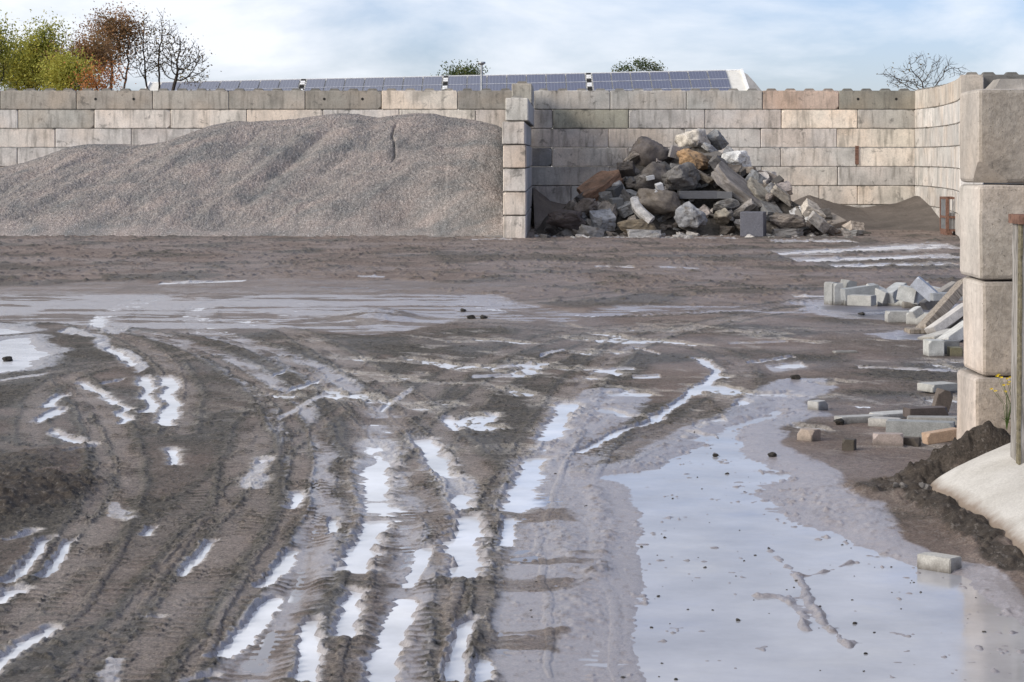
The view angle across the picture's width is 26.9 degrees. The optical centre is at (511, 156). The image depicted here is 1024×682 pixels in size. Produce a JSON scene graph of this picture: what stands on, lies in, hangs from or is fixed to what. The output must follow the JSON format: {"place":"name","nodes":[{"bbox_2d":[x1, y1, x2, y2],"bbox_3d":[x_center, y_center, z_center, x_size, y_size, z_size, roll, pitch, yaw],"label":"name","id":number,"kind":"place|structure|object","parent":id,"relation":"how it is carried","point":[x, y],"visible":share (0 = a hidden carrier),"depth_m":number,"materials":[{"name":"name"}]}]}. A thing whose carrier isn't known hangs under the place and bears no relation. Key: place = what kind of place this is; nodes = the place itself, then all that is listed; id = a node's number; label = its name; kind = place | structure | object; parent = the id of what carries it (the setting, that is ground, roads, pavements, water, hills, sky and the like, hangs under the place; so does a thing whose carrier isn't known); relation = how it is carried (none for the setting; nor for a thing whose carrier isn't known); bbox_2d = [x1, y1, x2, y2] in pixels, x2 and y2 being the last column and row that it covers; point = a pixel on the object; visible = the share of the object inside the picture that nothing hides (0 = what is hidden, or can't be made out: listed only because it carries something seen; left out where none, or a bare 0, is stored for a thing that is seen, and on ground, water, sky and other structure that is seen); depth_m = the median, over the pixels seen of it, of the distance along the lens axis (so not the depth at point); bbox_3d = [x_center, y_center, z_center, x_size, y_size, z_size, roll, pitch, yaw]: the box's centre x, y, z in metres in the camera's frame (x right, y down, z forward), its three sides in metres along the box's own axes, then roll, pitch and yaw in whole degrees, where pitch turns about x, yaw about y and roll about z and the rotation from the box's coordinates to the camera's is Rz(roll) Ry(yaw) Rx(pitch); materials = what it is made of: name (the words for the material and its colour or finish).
{"place":"outdoors","nodes":[
{"label":"outdoors","id":0,"kind":"place"},
{"bbox_2d":[145,69,748,166],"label":"barn","id":1,"kind":"structure","parent":0,"point":[706,80],"depth_m":184.17,"materials":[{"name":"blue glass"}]},
{"bbox_2d":[0,223,1023,681],"bbox_3d":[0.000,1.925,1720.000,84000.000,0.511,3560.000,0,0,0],"label":"ground","id":2,"kind":"structure","parent":0,"point":[116,597],"depth_m":16.55,"materials":[{"name":"soil"}]},
{"bbox_2d":[0,10,37,90],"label":"tree","id":3,"kind":"object","parent":2,"relation":"on","point":[5,48],"visible":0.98,"depth_m":100.04,"materials":[{"name":"green plant"}]},
{"bbox_2d":[0,9,82,90],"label":"tree","id":4,"kind":"object","parent":2,"relation":"on","point":[40,42],"visible":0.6,"depth_m":104.41,"materials":[{"name":"green plant"}]},
{"bbox_2d":[21,31,113,90],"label":"tree","id":5,"kind":"object","parent":2,"relation":"on","point":[60,70],"visible":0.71,"depth_m":97.50,"materials":[{"name":"green plant"}]},
{"bbox_2d":[36,20,132,85],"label":"tree","id":6,"kind":"object","parent":2,"relation":"on","point":[98,51],"visible":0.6,"depth_m":103.70,"materials":[{"name":"brown plant"}]},
{"bbox_2d":[64,51,135,90],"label":"tree","id":7,"kind":"object","parent":2,"relation":"on","point":[91,80],"visible":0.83,"depth_m":95.86,"materials":[{"name":"brown plant"}]},
{"bbox_2d":[73,1,152,88],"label":"tree","id":8,"kind":"object","parent":2,"relation":"on","point":[109,24],"visible":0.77,"depth_m":111.60,"materials":[{"name":"brown plant"}]},
{"bbox_2d":[104,12,155,87],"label":"tree","id":9,"kind":"object","parent":2,"relation":"on","point":[135,47],"visible":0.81,"depth_m":111.89,"materials":[{"name":"brown plant"}]},
{"bbox_2d":[130,10,167,87],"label":"tree","id":10,"kind":"object","parent":2,"relation":"on","point":[145,70],"visible":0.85,"depth_m":113.02,"materials":[{"name":"brown plant"}]},
{"bbox_2d":[139,8,180,89],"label":"tree","id":11,"kind":"object","parent":2,"relation":"on","point":[155,61],"visible":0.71,"depth_m":113.96,"materials":[{"name":"brown plant"}]},
{"bbox_2d":[139,23,221,90],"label":"tree","id":12,"kind":"object","parent":2,"relation":"on","point":[177,68],"visible":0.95,"depth_m":111.93,"materials":[{"name":"brown plant"}]},
{"bbox_2d":[0,113,503,236],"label":"gravel heap","id":13,"kind":"object","parent":2,"relation":"on","point":[411,174],"visible":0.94,"depth_m":59.65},
{"bbox_2d":[0,88,914,223],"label":"block wall","id":14,"kind":"structure","parent":2,"relation":"on","point":[848,146],"depth_m":67.50,"materials":[{"name":"concrete"}]},
{"bbox_2d":[438,59,488,75],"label":"tree","id":15,"kind":"object","parent":2,"relation":"on","point":[465,70],"visible":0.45,"depth_m":239.47,"materials":[{"name":"green plant"}]},
{"bbox_2d":[502,81,533,237],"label":"block wall","id":16,"kind":"structure","parent":2,"relation":"on","point":[517,174],"depth_m":55.81,"materials":[{"name":"concrete"}]},
{"bbox_2d":[533,188,564,228],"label":"sand heap","id":17,"kind":"object","parent":2,"relation":"on","point":[544,206],"visible":0.06,"depth_m":65.53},
{"bbox_2d":[553,228,573,235],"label":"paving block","id":18,"kind":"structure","parent":2,"relation":"on","point":[564,232],"depth_m":57.37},
{"bbox_2d":[546,209,585,230],"bbox_3d":[1.457,1.708,57.361,1.068,0.594,0.778,0,0,-50],"label":"boulder","id":19,"kind":"object","parent":18,"relation":"on","point":[567,219],"visible":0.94,"depth_m":57.17,"materials":[{"name":"stone"}]},
{"bbox_2d":[617,219,656,233],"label":"boulder","id":20,"kind":"object","parent":2,"relation":"on","point":[636,224],"visible":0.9,"depth_m":57.10,"materials":[{"name":"stone"}]},
{"bbox_2d":[612,56,667,71],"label":"tree","id":21,"kind":"object","parent":2,"relation":"on","point":[640,66],"visible":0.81,"depth_m":239.73,"materials":[{"name":"green plant"}]},
{"bbox_2d":[627,229,661,237],"bbox_3d":[3.505,2.063,56.903,0.920,0.234,0.532,2,0,-6],"label":"concrete slab","id":22,"kind":"object","parent":2,"relation":"on","point":[634,233],"depth_m":56.65,"materials":[{"name":"concrete"}]},
{"bbox_2d":[532,147,870,235],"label":"rubble fines","id":23,"kind":"object","parent":2,"relation":"on","point":[711,227],"visible":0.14,"depth_m":58.52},
{"bbox_2d":[574,198,597,215],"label":"boulder","id":24,"kind":"object","parent":23,"relation":"on","point":[586,205],"visible":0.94,"depth_m":58.08,"materials":[{"name":"stone"}]},
{"bbox_2d":[586,219,591,226],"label":"concrete chunk","id":25,"kind":"object","parent":23,"relation":"on","point":[588,221],"visible":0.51,"depth_m":57.75,"materials":[{"name":"concrete"}]},
{"bbox_2d":[589,208,615,231],"bbox_3d":[2.429,1.730,57.649,0.619,0.422,0.547,-6,30,-17],"label":"concrete chunk","id":26,"kind":"object","parent":25,"relation":"on","point":[605,219],"visible":0.9,"depth_m":57.48,"materials":[{"name":"concrete"}]},
{"bbox_2d":[577,224,604,236],"bbox_3d":[2.094,2.016,56.999,0.757,0.308,0.418,12,-4,-17],"label":"concrete slab","id":27,"kind":"object","parent":23,"relation":"on","point":[587,231],"depth_m":56.81,"materials":[{"name":"concrete"}]},
{"bbox_2d":[577,169,622,200],"bbox_3d":[2.428,0.809,58.916,1.346,0.409,0.731,-24,33,-10],"label":"stone slab","id":28,"kind":"object","parent":23,"relation":"on","point":[593,186],"depth_m":58.74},
{"bbox_2d":[598,200,617,217],"bbox_3d":[2.617,1.479,58.277,0.528,0.309,0.682,-9,29,25],"label":"concrete chunk","id":29,"kind":"object","parent":23,"relation":"on","point":[606,204],"visible":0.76,"depth_m":58.20,"materials":[{"name":"concrete"}]},
{"bbox_2d":[605,183,622,196],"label":"paving block","id":30,"kind":"object","parent":23,"relation":"on","point":[615,191],"depth_m":58.56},
{"bbox_2d":[617,201,633,217],"bbox_3d":[3.046,1.440,58.386,0.451,0.304,0.686,-29,12,-18],"label":"concrete chunk","id":31,"kind":"object","parent":23,"relation":"on","point":[625,210],"visible":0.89,"depth_m":58.09,"materials":[{"name":"concrete"}]},
{"bbox_2d":[616,161,635,181],"bbox_3d":[3.215,0.496,59.438,0.484,0.304,0.868,-7,-38,13],"label":"concrete chunk","id":32,"kind":"object","parent":23,"relation":"on","point":[627,168],"visible":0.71,"depth_m":59.14,"materials":[{"name":"concrete"}]},
{"bbox_2d":[630,196,654,223],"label":"curved kerb","id":33,"kind":"structure","parent":23,"relation":"on","point":[640,211],"depth_m":57.32,"materials":[{"name":"concrete"}]},
{"bbox_2d":[634,162,667,191],"bbox_3d":[3.877,0.602,59.188,1.014,0.920,1.076,0,0,6],"label":"boulder","id":34,"kind":"object","parent":23,"relation":"on","point":[657,170],"visible":0.72,"depth_m":58.84,"materials":[{"name":"stone"}]},
{"bbox_2d":[629,136,673,166],"bbox_3d":[3.959,-0.009,60.397,1.319,1.139,1.360,0,0,-23],"label":"boulder","id":35,"kind":"object","parent":23,"relation":"on","point":[648,150],"visible":0.73,"depth_m":59.88,"materials":[{"name":"stone"}]},
{"bbox_2d":[655,213,668,221],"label":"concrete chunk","id":36,"kind":"object","parent":23,"relation":"on","point":[658,218],"visible":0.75,"depth_m":58.09,"materials":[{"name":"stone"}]},
{"bbox_2d":[636,188,680,214],"bbox_3d":[3.983,1.231,58.001,1.276,0.703,0.966,10,-1,-6],"label":"boulder","id":37,"kind":"object","parent":36,"relation":"on","point":[663,202],"visible":0.96,"depth_m":57.68,"materials":[{"name":"stone"}]},
{"bbox_2d":[678,226,699,231],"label":"concrete chunk","id":38,"kind":"object","parent":23,"relation":"on","point":[690,229],"visible":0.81,"depth_m":57.67,"materials":[{"name":"concrete"}]},
{"bbox_2d":[674,201,707,228],"bbox_3d":[4.801,1.569,57.510,0.846,0.741,0.733,0,0,35],"label":"boulder","id":39,"kind":"object","parent":38,"relation":"on","point":[689,214],"visible":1,"depth_m":57.30,"materials":[{"name":"stone"}]},
{"bbox_2d":[675,128,710,147],"bbox_3d":[5.146,-0.448,61.059,0.932,0.711,1.252,0,-5,21],"label":"boulder","id":40,"kind":"object","parent":23,"relation":"on","point":[690,138],"visible":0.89,"depth_m":60.62,"materials":[{"name":"stone"}]},
{"bbox_2d":[707,129,728,149],"bbox_3d":[5.865,-0.457,61.374,0.464,0.464,0.466,-38,29,-23],"label":"concrete chunk","id":41,"kind":"object","parent":40,"relation":"on","point":[717,139],"visible":0.91,"depth_m":61.23,"materials":[{"name":"concrete"}]},
{"bbox_2d":[677,148,708,170],"bbox_3d":[5.065,0.134,59.708,1.053,0.591,0.800,26,-5,-10],"label":"boulder","id":42,"kind":"object","parent":23,"relation":"on","point":[699,160],"visible":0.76,"depth_m":59.48,"materials":[{"name":"stone"}]},
{"bbox_2d":[677,191,718,198],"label":"stone beam","id":43,"kind":"structure","parent":23,"relation":"on","point":[697,194],"depth_m":58.24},
{"bbox_2d":[708,155,727,169],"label":"concrete slab","id":44,"kind":"object","parent":23,"relation":"on","point":[714,161],"depth_m":59.23,"materials":[{"name":"concrete"}]},
{"bbox_2d":[712,205,728,213],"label":"concrete chunk","id":45,"kind":"object","parent":23,"relation":"on","point":[716,208],"visible":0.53,"depth_m":58.03,"materials":[{"name":"concrete"}]},
{"bbox_2d":[714,198,739,208],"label":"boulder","id":46,"kind":"object","parent":45,"relation":"on","point":[729,203],"visible":1,"depth_m":58.07,"materials":[{"name":"stone"}]},
{"bbox_2d":[711,161,761,210],"bbox_3d":[6.188,0.846,58.677,1.669,0.336,0.742,38,29,0],"label":"concrete slab","id":47,"kind":"object","parent":23,"relation":"on","point":[725,177],"depth_m":58.44,"materials":[{"name":"concrete"}]},
{"bbox_2d":[731,198,755,215],"bbox_3d":[6.258,1.462,58.352,0.779,0.282,0.462,-31,9,22],"label":"concrete chunk","id":48,"kind":"object","parent":23,"relation":"on","point":[749,205],"visible":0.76,"depth_m":58.18,"materials":[{"name":"concrete"}]},
{"bbox_2d":[745,169,766,183],"bbox_3d":[6.755,0.652,59.102,0.486,0.375,0.486,36,2,-14],"label":"concrete chunk","id":49,"kind":"object","parent":23,"relation":"on","point":[757,176],"visible":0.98,"depth_m":58.90,"materials":[{"name":"concrete"}]},
{"bbox_2d":[747,177,774,201],"bbox_3d":[6.805,0.983,58.720,0.890,0.184,0.625,32,34,0],"label":"concrete slab","id":50,"kind":"object","parent":23,"relation":"on","point":[757,189],"depth_m":58.64,"materials":[{"name":"concrete"}]},
{"bbox_2d":[760,200,782,220],"bbox_3d":[7.013,1.483,58.387,0.542,0.286,0.745,10,25,-22],"label":"concrete chunk","id":51,"kind":"object","parent":23,"relation":"on","point":[769,208],"visible":0.75,"depth_m":58.23,"materials":[{"name":"concrete"}]},
{"bbox_2d":[770,182,790,206],"bbox_3d":[7.386,1.040,58.648,0.679,0.242,0.534,36,10,-9],"label":"concrete slab","id":52,"kind":"object","parent":23,"relation":"on","point":[779,192],"depth_m":58.42,"materials":[{"name":"concrete"}]},
{"bbox_2d":[800,198,825,218],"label":"rock","id":53,"kind":"object","parent":23,"relation":"on","point":[807,206],"depth_m":57.82,"materials":[{"name":"stone"}]},
{"bbox_2d":[827,213,845,227],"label":"chunk","id":54,"kind":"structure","parent":23,"relation":"on","point":[838,221],"depth_m":57.84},
{"bbox_2d":[841,221,864,231],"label":"concrete chunk","id":55,"kind":"object","parent":23,"relation":"on","point":[852,225],"visible":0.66,"depth_m":57.59,"materials":[{"name":"concrete"}]},
{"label":"concrete chunk","id":56,"kind":"object","parent":23,"relation":"on","visible":0},
{"bbox_2d":[661,162,700,190],"bbox_3d":[4.585,0.556,58.891,0.972,0.811,1.230,0,0,43],"label":"boulder","id":57,"kind":"object","parent":56,"relation":"on","point":[685,176],"visible":0.99,"depth_m":58.57,"materials":[{"name":"stone"}]},
{"bbox_2d":[740,211,765,236],"bbox_3d":[6.415,1.800,57.000,0.620,0.660,0.620,0,0,14],"label":"cut stone cube","id":58,"kind":"object","parent":2,"relation":"on","point":[752,223],"visible":0.94,"depth_m":56.71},
{"bbox_2d":[771,228,803,236],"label":"concrete slab","id":59,"kind":"object","parent":2,"relation":"on","point":[799,232],"depth_m":56.95,"materials":[{"name":"concrete"}]},
{"bbox_2d":[769,213,805,228],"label":"boulder","id":60,"kind":"object","parent":59,"relation":"on","point":[785,221],"visible":1,"depth_m":57.12,"materials":[{"name":"stone"}]},
{"bbox_2d":[797,428,820,440],"bbox_3d":[2.225,2.088,16.071,0.115,0.090,0.140,0,0,-45],"label":"clay brick","id":61,"kind":"object","parent":2,"relation":"on","point":[808,434],"visible":1,"depth_m":16.03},
{"bbox_2d":[808,400,827,409],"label":"paving block","id":62,"kind":"object","parent":2,"relation":"on","point":[818,404],"depth_m":18.08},
{"bbox_2d":[807,211,830,233],"bbox_3d":[8.202,1.762,57.300,0.673,0.289,0.418,41,10,-9],"label":"concrete slab","id":63,"kind":"object","parent":2,"relation":"on","point":[818,221],"depth_m":57.12,"materials":[{"name":"concrete"}]},
{"bbox_2d":[824,282,837,304],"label":"paving block","id":64,"kind":"object","parent":2,"relation":"on","point":[828,292],"depth_m":31.07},
{"bbox_2d":[833,282,842,304],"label":"paving block","id":65,"kind":"object","parent":2,"relation":"on","point":[837,287],"depth_m":30.94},
{"bbox_2d":[842,438,855,450],"bbox_3d":[2.444,2.091,15.537,0.090,0.085,0.090,0,0,20],"label":"clay brick","id":66,"kind":"object","parent":2,"relation":"on","point":[848,444],"visible":1,"depth_m":15.50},
{"bbox_2d":[840,284,878,300],"bbox_3d":[4.803,1.878,29.596,0.500,0.160,0.200,-7,1,-11],"label":"paving block","id":67,"kind":"object","parent":2,"relation":"on","point":[861,290],"depth_m":29.51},
{"bbox_2d":[834,414,884,423],"bbox_3d":[2.786,2.106,17.169,0.400,0.060,0.130,0,0,-20],"label":"kerb piece","id":68,"kind":"object","parent":2,"relation":"on","point":[851,419],"visible":0.72,"depth_m":17.11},
{"bbox_2d":[847,294,875,305],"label":"paving block","id":69,"kind":"object","parent":2,"relation":"on","point":[859,300],"depth_m":29.03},
{"bbox_2d":[793,195,939,230],"bbox_3d":[9.925,1.682,63.475,5.850,1.017,7.950,0,0,0],"label":"sand heap","id":70,"kind":"object","parent":2,"relation":"on","point":[915,213],"visible":0.4,"depth_m":64.88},
{"bbox_2d":[866,283,887,303],"bbox_3d":[5.054,1.891,29.620,0.340,0.160,0.200,26,16,37],"label":"paving block","id":71,"kind":"object","parent":2,"relation":"on","point":[881,293],"depth_m":29.50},
{"bbox_2d":[868,416,900,426],"bbox_3d":[2.947,2.100,16.925,0.240,0.070,0.140,0,0,29],"label":"kerb piece","id":72,"kind":"object","parent":2,"relation":"on","point":[874,421],"visible":0.54,"depth_m":16.89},
{"bbox_2d":[869,410,906,418],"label":"kerb piece","id":73,"kind":"object","parent":2,"relation":"on","point":[896,413],"visible":0.28,"depth_m":17.38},
{"bbox_2d":[873,432,903,445],"bbox_3d":[2.776,2.089,15.828,0.220,0.090,0.110,0,0,7],"label":"kerb piece","id":74,"kind":"object","parent":2,"relation":"on","point":[888,438],"visible":1,"depth_m":15.78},
{"bbox_2d":[886,282,906,302],"bbox_3d":[5.293,1.884,29.620,0.340,0.160,0.200,-29,18,-36],"label":"paving block","id":75,"kind":"object","parent":2,"relation":"on","point":[892,289],"depth_m":29.51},
{"bbox_2d":[885,310,908,321],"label":"paving block","id":76,"kind":"object","parent":2,"relation":"on","point":[895,315],"depth_m":27.44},
{"bbox_2d":[896,284,918,302],"bbox_3d":[5.379,1.868,29.133,0.250,0.200,0.200,12,5,22],"label":"paving block","id":77,"kind":"object","parent":2,"relation":"on","point":[907,293],"depth_m":29.05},
{"bbox_2d":[903,436,920,446],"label":"kerb piece","id":78,"kind":"object","parent":2,"relation":"on","point":[912,441],"visible":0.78,"depth_m":15.84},
{"bbox_2d":[909,306,923,317],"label":"paving block","id":79,"kind":"object","parent":2,"relation":"on","point":[916,312],"depth_m":26.75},
{"bbox_2d":[906,312,928,324],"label":"paving block","id":80,"kind":"object","parent":2,"relation":"on","point":[913,321],"depth_m":27.14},
{"bbox_2d":[886,419,954,441],"bbox_3d":[3.062,2.054,16.079,0.500,0.140,0.140,0,0,16],"label":"kerb piece","id":81,"kind":"object","parent":2,"relation":"on","point":[910,427],"visible":0.58,"depth_m":16.03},
{"bbox_2d":[878,53,966,89],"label":"tree","id":82,"kind":"object","parent":2,"relation":"on","point":[916,76],"visible":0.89,"depth_m":110.02,"materials":[{"name":"brown plant"}]},
{"bbox_2d":[903,406,947,416],"bbox_3d":[3.294,2.035,17.073,0.340,0.075,0.130,0,0,-17],"label":"kerb piece","id":83,"kind":"object","parent":2,"relation":"on","point":[931,410],"visible":0.81,"depth_m":17.02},
{"bbox_2d":[907,415,956,425],"bbox_3d":[3.305,2.072,16.826,0.400,0.060,0.140,0,0,6],"label":"kerb piece","id":84,"kind":"object","parent":2,"relation":"on","point":[941,418],"visible":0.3,"depth_m":16.77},
{"bbox_2d":[917,329,948,339],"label":"concrete kerb","id":85,"kind":"structure","parent":2,"relation":"on","point":[935,335],"depth_m":24.96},
{"bbox_2d":[937,321,963,340],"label":"concrete kerb","id":86,"kind":"structure","parent":85,"relation":"on","point":[955,332],"depth_m":24.59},
{"bbox_2d":[923,339,943,356],"bbox_3d":[4.513,2.049,22.949,0.170,0.170,0.220,0,0,-6],"label":"paving block","id":87,"kind":"object","parent":2,"relation":"on","point":[933,347],"depth_m":22.84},
{"bbox_2d":[919,281,955,309],"bbox_3d":[5.862,1.909,29.383,0.550,0.120,0.200,-32,6,-10],"label":"paving block","id":88,"kind":"object","parent":2,"relation":"on","point":[925,304],"depth_m":29.30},
{"bbox_2d":[921,427,956,444],"bbox_3d":[3.097,2.018,15.475,0.260,0.080,0.100,-7,2,-14],"label":"kerb piece","id":89,"kind":"object","parent":2,"relation":"on","point":[938,436],"visible":0.76,"depth_m":15.43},
{"bbox_2d":[917,552,961,573],"bbox_3d":[2.223,2.114,11.153,0.205,0.080,0.110,0,0,45],"label":"paving block","id":90,"kind":"object","parent":2,"relation":"on","point":[940,562],"depth_m":11.11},
{"bbox_2d":[932,388,952,411],"bbox_3d":[3.536,2.002,17.605,0.130,0.170,0.080,18,-3,-11],"label":"kerb piece","id":91,"kind":"object","parent":2,"relation":"on","point":[942,397],"visible":0.72,"depth_m":17.57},
{"bbox_2d":[917,381,957,392],"bbox_3d":[3.843,2.080,19.349,0.300,0.070,0.220,0,0,-29],"label":"stone slab","id":92,"kind":"object","parent":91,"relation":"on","point":[931,387],"depth_m":19.28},
{"bbox_2d":[915,276,971,328],"bbox_3d":[5.335,1.855,26.500,1.089,0.110,0.280,-41,0,-33],"label":"timber plank","id":93,"kind":"object","parent":2,"relation":"on","point":[948,301],"visible":0.64,"depth_m":26.40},
{"bbox_2d":[924,303,962,333],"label":"concrete kerb","id":94,"kind":"structure","parent":2,"relation":"on","point":[949,318],"depth_m":25.79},
{"bbox_2d":[930,292,962,300],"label":"paving block","id":95,"kind":"object","parent":2,"relation":"on","point":[938,296],"depth_m":28.69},
{"bbox_2d":[910,276,937,301],"bbox_3d":[5.570,1.791,28.955,0.340,0.160,0.200,41,11,13],"label":"paving block","id":96,"kind":"object","parent":95,"relation":"on","point":[922,287],"depth_m":28.87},
{"bbox_2d":[940,196,954,234],"bbox_3d":[12.171,1.625,58.390,0.870,1.050,0.900,0,0,0],"label":"steel cage","id":97,"kind":"object","parent":2,"relation":"on","point":[947,221],"visible":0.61,"depth_m":58.02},
{"bbox_2d":[914,72,983,237],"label":"block wall","id":98,"kind":"structure","parent":2,"relation":"on","point":[937,141],"depth_m":63.00,"materials":[{"name":"concrete"}]},
{"bbox_2d":[947,346,962,356],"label":"paving block","id":99,"kind":"object","parent":2,"relation":"on","point":[952,351],"depth_m":22.85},
{"bbox_2d":[930,443,1023,553],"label":"concrete apron","id":100,"kind":"object","parent":2,"relation":"on","point":[989,486],"visible":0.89,"depth_m":12.64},
{"bbox_2d":[956,79,1023,439],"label":"block wall","id":101,"kind":"structure","parent":2,"relation":"on","point":[992,132],"depth_m":13.68,"materials":[{"name":"concrete"}]},
{"bbox_2d":[990,374,1010,429],"bbox_3d":[3.000,1.500,13.068,0.171,0.354,0.087,0,0,-40],"label":"flowering weed","id":102,"kind":"object","parent":2,"relation":"on","point":[1007,418],"visible":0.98,"depth_m":13.10,"materials":[{"name":"yellow plant"}]},
{"bbox_2d":[981,72,1023,183],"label":"block wall","id":103,"kind":"structure","parent":2,"relation":"on","point":[989,77],"depth_m":55.21,"materials":[{"name":"concrete"}]},
{"bbox_2d":[1008,214,1023,464],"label":"yard post","id":104,"kind":"object","parent":2,"relation":"on","point":[1017,400],"visible":0.85,"depth_m":12.83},
{"bbox_2d":[0,237,1023,681],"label":"water","id":105,"kind":"structure","parent":0,"point":[930,617],"depth_m":10.77,"materials":[{"name":"liquid"}]},
{"bbox_2d":[0,0,1023,90],"label":"sky","id":106,"kind":"structure","parent":0,"point":[781,45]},
{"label":"concrete chunk","id":107,"kind":"object","parent":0,"visible":0},
{"bbox_2d":[714,208,731,223],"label":"boulder","id":108,"kind":"object","parent":107,"relation":"on","point":[723,216],"visible":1,"depth_m":57.66,"materials":[{"name":"stone"}]},
{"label":"concrete chunk","id":109,"kind":"object","parent":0,"visible":0},
{"bbox_2d":[777,181,792,194],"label":"concrete chunk","id":110,"kind":"object","parent":109,"relation":"on","point":[786,186],"visible":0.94,"depth_m":58.94,"materials":[{"name":"concrete"}]},
{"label":"concrete chunk","id":111,"kind":"object","parent":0,"visible":0},
{"bbox_2d":[727,163,741,173],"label":"concrete chunk","id":112,"kind":"object","parent":111,"relation":"on","point":[736,168],"visible":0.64,"depth_m":59.45,"materials":[{"name":"concrete"}]},
{"bbox_2d":[721,150,751,166],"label":"boulder","id":113,"kind":"object","parent":112,"relation":"on","point":[737,157],"visible":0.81,"depth_m":59.61,"materials":[{"name":"stone"}]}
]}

